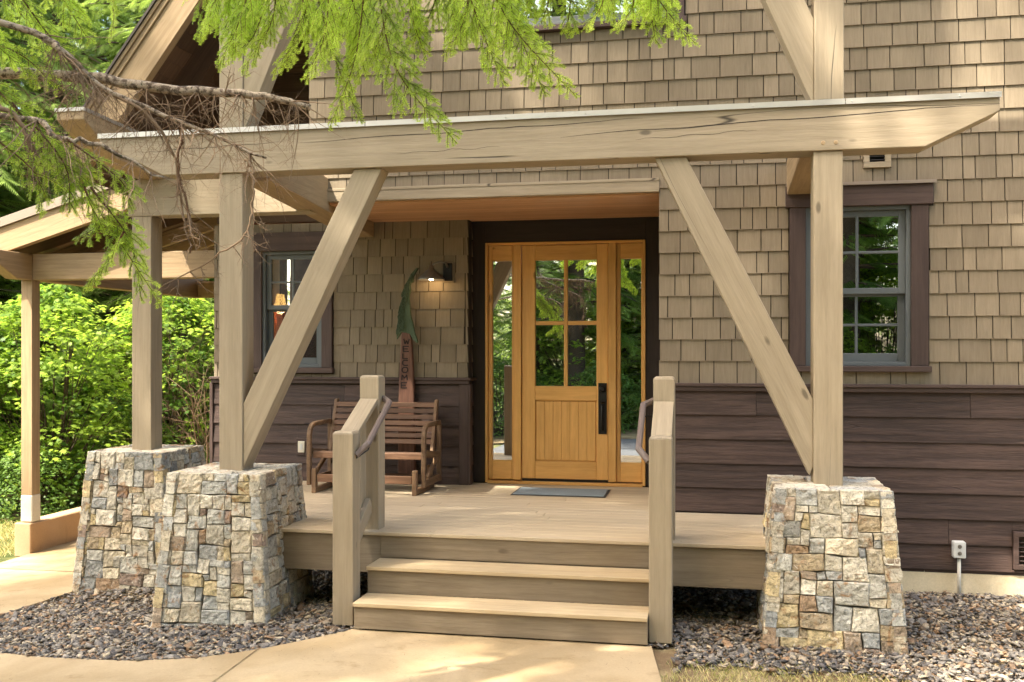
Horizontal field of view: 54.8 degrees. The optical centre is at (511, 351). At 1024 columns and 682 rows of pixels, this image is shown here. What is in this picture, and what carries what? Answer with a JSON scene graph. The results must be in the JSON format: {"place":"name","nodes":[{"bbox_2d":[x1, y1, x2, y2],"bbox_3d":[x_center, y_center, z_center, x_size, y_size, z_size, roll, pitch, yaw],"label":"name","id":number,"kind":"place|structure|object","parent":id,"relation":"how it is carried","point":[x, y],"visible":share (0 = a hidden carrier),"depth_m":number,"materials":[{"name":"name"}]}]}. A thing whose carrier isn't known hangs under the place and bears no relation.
{"place":"outdoors","nodes":[
{"label":"outdoors","id":0,"kind":"place"},
{"bbox_2d":[0,436,208,561],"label":"ground","id":1,"kind":"structure","parent":0,"point":[8,556],"depth_m":15.32,"materials":[{"name":"green plant"}]},
{"bbox_2d":[0,518,20,556],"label":"grass","id":2,"kind":"structure","parent":1,"relation":"on","point":[7,536],"depth_m":12.43,"materials":[{"name":"plant"}]},
{"bbox_2d":[0,465,20,523],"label":"understory shrub","id":3,"kind":"object","parent":1,"relation":"on","point":[1,485],"visible":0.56,"depth_m":14.18,"materials":[{"name":"green plant"}]},
{"bbox_2d":[0,330,51,474],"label":"vine maple","id":4,"kind":"object","parent":1,"relation":"on","point":[19,411],"visible":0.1,"depth_m":17.62,"materials":[{"name":"green plant"}]},
{"bbox_2d":[0,304,68,493],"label":"vine maple","id":5,"kind":"object","parent":1,"relation":"on","point":[8,406],"visible":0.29,"depth_m":15.07,"materials":[{"name":"green plant"}]},
{"bbox_2d":[0,435,85,523],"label":"understory shrub","id":6,"kind":"object","parent":1,"relation":"on","point":[17,498],"visible":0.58,"depth_m":14.12,"materials":[{"name":"green plant"}]},
{"bbox_2d":[15,507,80,556],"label":"wall","id":7,"kind":"structure","parent":1,"relation":"on","point":[51,530],"depth_m":11.75,"materials":[{"name":"beige concrete"}]},
{"bbox_2d":[0,185,218,521],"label":"side canopy","id":8,"kind":"object","parent":7,"relation":"on","point":[35,251],"visible":0.47,"depth_m":11.50,"materials":[{"name":"beige wood"}]},
{"bbox_2d":[0,7,105,420],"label":"conifer tree","id":9,"kind":"object","parent":1,"relation":"on","point":[20,280],"depth_m":23.98,"materials":[{"name":"green plant"}]},
{"bbox_2d":[0,0,109,470],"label":"conifer tree","id":10,"kind":"object","parent":1,"relation":"on","point":[8,194],"visible":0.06,"depth_m":19.80,"materials":[{"name":"green plant"}]},
{"bbox_2d":[13,2,111,211],"bbox_3d":[-16.047,-9.404,32.647,8.786,24.504,9.484,0,0,21],"label":"conifer tree","id":11,"kind":"object","parent":1,"relation":"on","point":[91,65],"depth_m":32.69,"materials":[{"name":"green plant"}]},
{"bbox_2d":[0,0,130,471],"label":"conifer tree","id":12,"kind":"object","parent":1,"relation":"on","point":[5,205],"visible":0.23,"depth_m":18.05,"materials":[{"name":"green plant"}]},
{"bbox_2d":[0,284,165,522],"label":"vine maple","id":13,"kind":"object","parent":1,"relation":"on","point":[57,295],"visible":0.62,"depth_m":15.03,"materials":[{"name":"green plant"}]},
{"bbox_2d":[23,0,145,408],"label":"conifer tree","id":14,"kind":"object","parent":1,"relation":"on","point":[101,56],"visible":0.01,"depth_m":31.19,"materials":[{"name":"green plant"}]},
{"bbox_2d":[0,0,197,455],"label":"conifer tree","id":15,"kind":"object","parent":1,"relation":"on","point":[95,59],"visible":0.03,"depth_m":22.90,"materials":[{"name":"green plant"}]},
{"bbox_2d":[7,293,213,505],"bbox_3d":[-5.776,0.935,16.380,4.358,4.176,5.511,0,0,11],"label":"bare shrub","id":16,"kind":"object","parent":1,"relation":"on","point":[199,427],"visible":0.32,"depth_m":16.02,"materials":[{"name":"plant"}]},
{"bbox_2d":[12,0,213,462],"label":"conifer tree","id":17,"kind":"object","parent":1,"relation":"on","point":[120,6],"visible":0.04,"depth_m":19.86,"materials":[{"name":"green plant"}]},
{"bbox_2d":[42,0,213,475],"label":"conifer tree","id":18,"kind":"object","parent":1,"relation":"on","point":[123,296],"visible":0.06,"depth_m":18.23,"materials":[{"name":"green plant"}]},
{"bbox_2d":[50,295,213,488],"bbox_3d":[-6.051,0.646,17.429,3.912,3.864,3.868,0,0,29],"label":"vine maple","id":19,"kind":"object","parent":1,"relation":"on","point":[186,311],"visible":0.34,"depth_m":16.89,"materials":[{"name":"green plant"}]},
{"bbox_2d":[67,4,198,411],"bbox_3d":[-10.843,-10.138,32.646,10.077,26.036,9.335,0,0,31],"label":"conifer tree","id":20,"kind":"object","parent":1,"relation":"on","point":[106,53],"depth_m":32.20,"materials":[{"name":"green plant"}]},
{"bbox_2d":[72,444,205,594],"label":"stone pier","id":21,"kind":"structure","parent":1,"relation":"on","point":[120,523],"depth_m":9.06,"materials":[{"name":"grey stone"}]},
{"bbox_2d":[75,414,205,501],"bbox_3d":[-6.069,1.720,16.091,2.141,1.686,2.580,0,0,-11],"label":"understory shrub","id":22,"kind":"object","parent":1,"relation":"on","point":[121,432],"visible":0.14,"depth_m":15.87,"materials":[{"name":"green plant"}]},
{"bbox_2d":[78,0,211,417],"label":"conifer tree","id":23,"kind":"object","parent":1,"relation":"on","point":[110,292],"depth_m":23.97,"materials":[{"name":"green plant"}]},
{"bbox_2d":[91,11,213,445],"bbox_3d":[-6.406,-4.877,22.609,7.005,15.257,6.902,0,0,0],"label":"conifer tree","id":24,"kind":"object","parent":1,"relation":"on","point":[191,321],"visible":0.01,"depth_m":21.66,"materials":[{"name":"green plant"}]},
{"bbox_2d":[179,334,213,456],"bbox_3d":[-4.558,0.784,18.395,3.223,3.324,3.234,0,0,4],"label":"vine maple","id":25,"kind":"object","parent":1,"relation":"on","point":[206,404],"visible":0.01,"depth_m":17.96,"materials":[{"name":"green plant"}]},
{"bbox_2d":[151,462,313,629],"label":"stone pier","id":26,"kind":"structure","parent":1,"relation":"on","point":[220,559],"depth_m":7.47,"materials":[{"name":"grey stone"}]},
{"bbox_2d":[55,0,1001,485],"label":"timber porch","id":27,"kind":"object","parent":26,"relation":"on","point":[819,132],"visible":0.88,"depth_m":7.32,"materials":[{"name":"beige wood"}]},
{"bbox_2d":[0,0,700,313],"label":"fir tree","id":28,"kind":"object","parent":1,"relation":"on","point":[355,18],"visible":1,"depth_m":4.42,"materials":[{"name":"green plant"}]},
{"bbox_2d":[17,570,1023,681],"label":"soil bed","id":29,"kind":"object","parent":1,"relation":"on","point":[662,656],"depth_m":6.30,"materials":[{"name":"brown soil"}]},
{"bbox_2d":[0,570,408,660],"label":"gravel","id":30,"kind":"structure","parent":29,"relation":"on","point":[67,638],"depth_m":7.33,"materials":[{"name":"grey gravel"}]},
{"bbox_2d":[333,375,391,625],"bbox_3d":[-1.100,1.077,7.445,0.253,1.785,0.725,0,0,11],"label":"stair railing","id":31,"kind":"object","parent":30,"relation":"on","point":[358,473],"visible":0.96,"depth_m":7.17,"materials":[{"name":"beige wood"}]},
{"bbox_2d":[48,0,1023,598],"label":"house","id":32,"kind":"structure","parent":1,"relation":"on","point":[566,318],"depth_m":8.53,"materials":[{"name":"beige wood"}]},
{"bbox_2d":[254,231,334,372],"bbox_3d":[-2.348,-0.524,10.603,0.988,1.503,0.180,0,0,11],"label":"window","id":33,"kind":"structure","parent":32,"relation":"in","point":[276,283],"depth_m":10.60,"materials":[{"name":"blue paint"}]},
{"bbox_2d":[296,438,306,454],"bbox_3d":[-2.240,1.015,10.527,0.130,0.180,0.042,0,0,11],"label":"wall outlet","id":34,"kind":"object","parent":32,"relation":"attached to","point":[301,446],"depth_m":10.51,"materials":[{"name":"beige plastic"}]},
{"bbox_2d":[418,260,453,282],"bbox_3d":[-0.794,-0.825,10.116,0.344,0.221,0.292,0,0,11],"label":"wall lamp","id":35,"kind":"object","parent":32,"relation":"attached to","point":[430,273],"visible":1,"depth_m":10.20,"materials":[{"name":"brown metal"}]},
{"bbox_2d":[522,244,607,479],"bbox_3d":[0.542,0.107,10.214,0.900,2.430,0.127,0,0,11],"label":"door","id":36,"kind":"structure","parent":32,"relation":"in","point":[565,287],"depth_m":10.24,"materials":[{"name":"brown wood"}]},
{"bbox_2d":[499,0,686,35],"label":"window","id":37,"kind":"structure","parent":32,"relation":"in","point":[556,21],"depth_m":8.65,"materials":[{"name":"blue paint"}]},
{"bbox_2d":[785,179,936,371],"bbox_3d":[2.897,-0.619,8.251,1.190,1.574,0.189,0,0,11],"label":"window","id":38,"kind":"structure","parent":32,"relation":"in","point":[886,223],"depth_m":8.22,"materials":[{"name":"blue paint"}]},
{"bbox_2d":[952,540,965,593],"bbox_3d":[3.633,1.781,8.026,0.094,0.478,0.084,0,0,11],"label":"outlet box","id":39,"kind":"object","parent":32,"relation":"attached to","point":[958,549],"visible":0.94,"depth_m":8.00,"materials":[{"name":"grey plastic"}]},
{"bbox_2d":[756,474,908,658],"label":"stone pier","id":40,"kind":"structure","parent":1,"relation":"on","point":[833,577],"depth_m":6.59,"materials":[{"name":"beige stone"}]},
{"bbox_2d":[648,586,1023,681],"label":"gravel","id":41,"kind":"structure","parent":1,"relation":"on","point":[741,645],"depth_m":6.69,"materials":[{"name":"grey gravel"}]},
{"bbox_2d":[635,376,674,643],"bbox_3d":[1.023,1.077,7.027,0.253,1.785,0.725,0,0,11],"label":"stair railing","id":42,"kind":"object","parent":41,"relation":"on","point":[659,459],"visible":0.98,"depth_m":6.67,"materials":[{"name":"beige wood"}]},
{"bbox_2d":[0,540,660,681],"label":"path","id":43,"kind":"structure","parent":0,"point":[485,659],"depth_m":6.39,"materials":[{"name":"beige concrete"}]},
{"bbox_2d":[4,568,257,681],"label":"path joints","id":44,"kind":"object","parent":43,"relation":"on","point":[213,680],"visible":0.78,"depth_m":6.39,"materials":[{"name":"concrete"}]},
{"bbox_2d":[1,591,640,676],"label":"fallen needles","id":45,"kind":"object","parent":43,"relation":"on","point":[369,663],"visible":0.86,"depth_m":6.53,"materials":[{"name":"brown plant"}]},
{"bbox_2d":[280,481,765,644],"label":"porch deck","id":46,"kind":"structure","parent":43,"relation":"on","point":[459,544],"depth_m":7.24,"materials":[{"name":"brown wood"}]},
{"bbox_2d":[307,398,440,495],"bbox_3d":[-1.363,0.934,9.880,1.210,0.888,0.742,0,0,11],"label":"glider bench","id":47,"kind":"object","parent":46,"relation":"on","point":[429,479],"visible":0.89,"depth_m":9.98,"materials":[{"name":"brown wood"}]},
{"bbox_2d":[396,268,418,473],"bbox_3d":[-1.082,0.257,10.251,0.235,2.243,0.082,0,0,11],"label":"welcome sign","id":48,"kind":"object","parent":46,"relation":"on","point":[405,329],"visible":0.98,"depth_m":10.23,"materials":[{"name":"red wood"}]},
{"bbox_2d":[510,487,609,497],"bbox_3d":[0.481,1.371,9.633,0.915,0.012,0.510,0,0,11],"label":"door mat","id":49,"kind":"object","parent":46,"relation":"on","point":[562,492],"depth_m":9.56,"materials":[{"name":"grey fabric"}]},
{"bbox_2d":[0,571,1021,681],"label":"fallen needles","id":50,"kind":"object","parent":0,"point":[365,588],"visible":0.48,"depth_m":7.04,"materials":[{"name":"brown plant"}]},
{"bbox_2d":[660,657,1008,681],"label":"grass","id":51,"kind":"structure","parent":0,"point":[714,675],"depth_m":6.04,"materials":[{"name":"green plant"}]}
]}

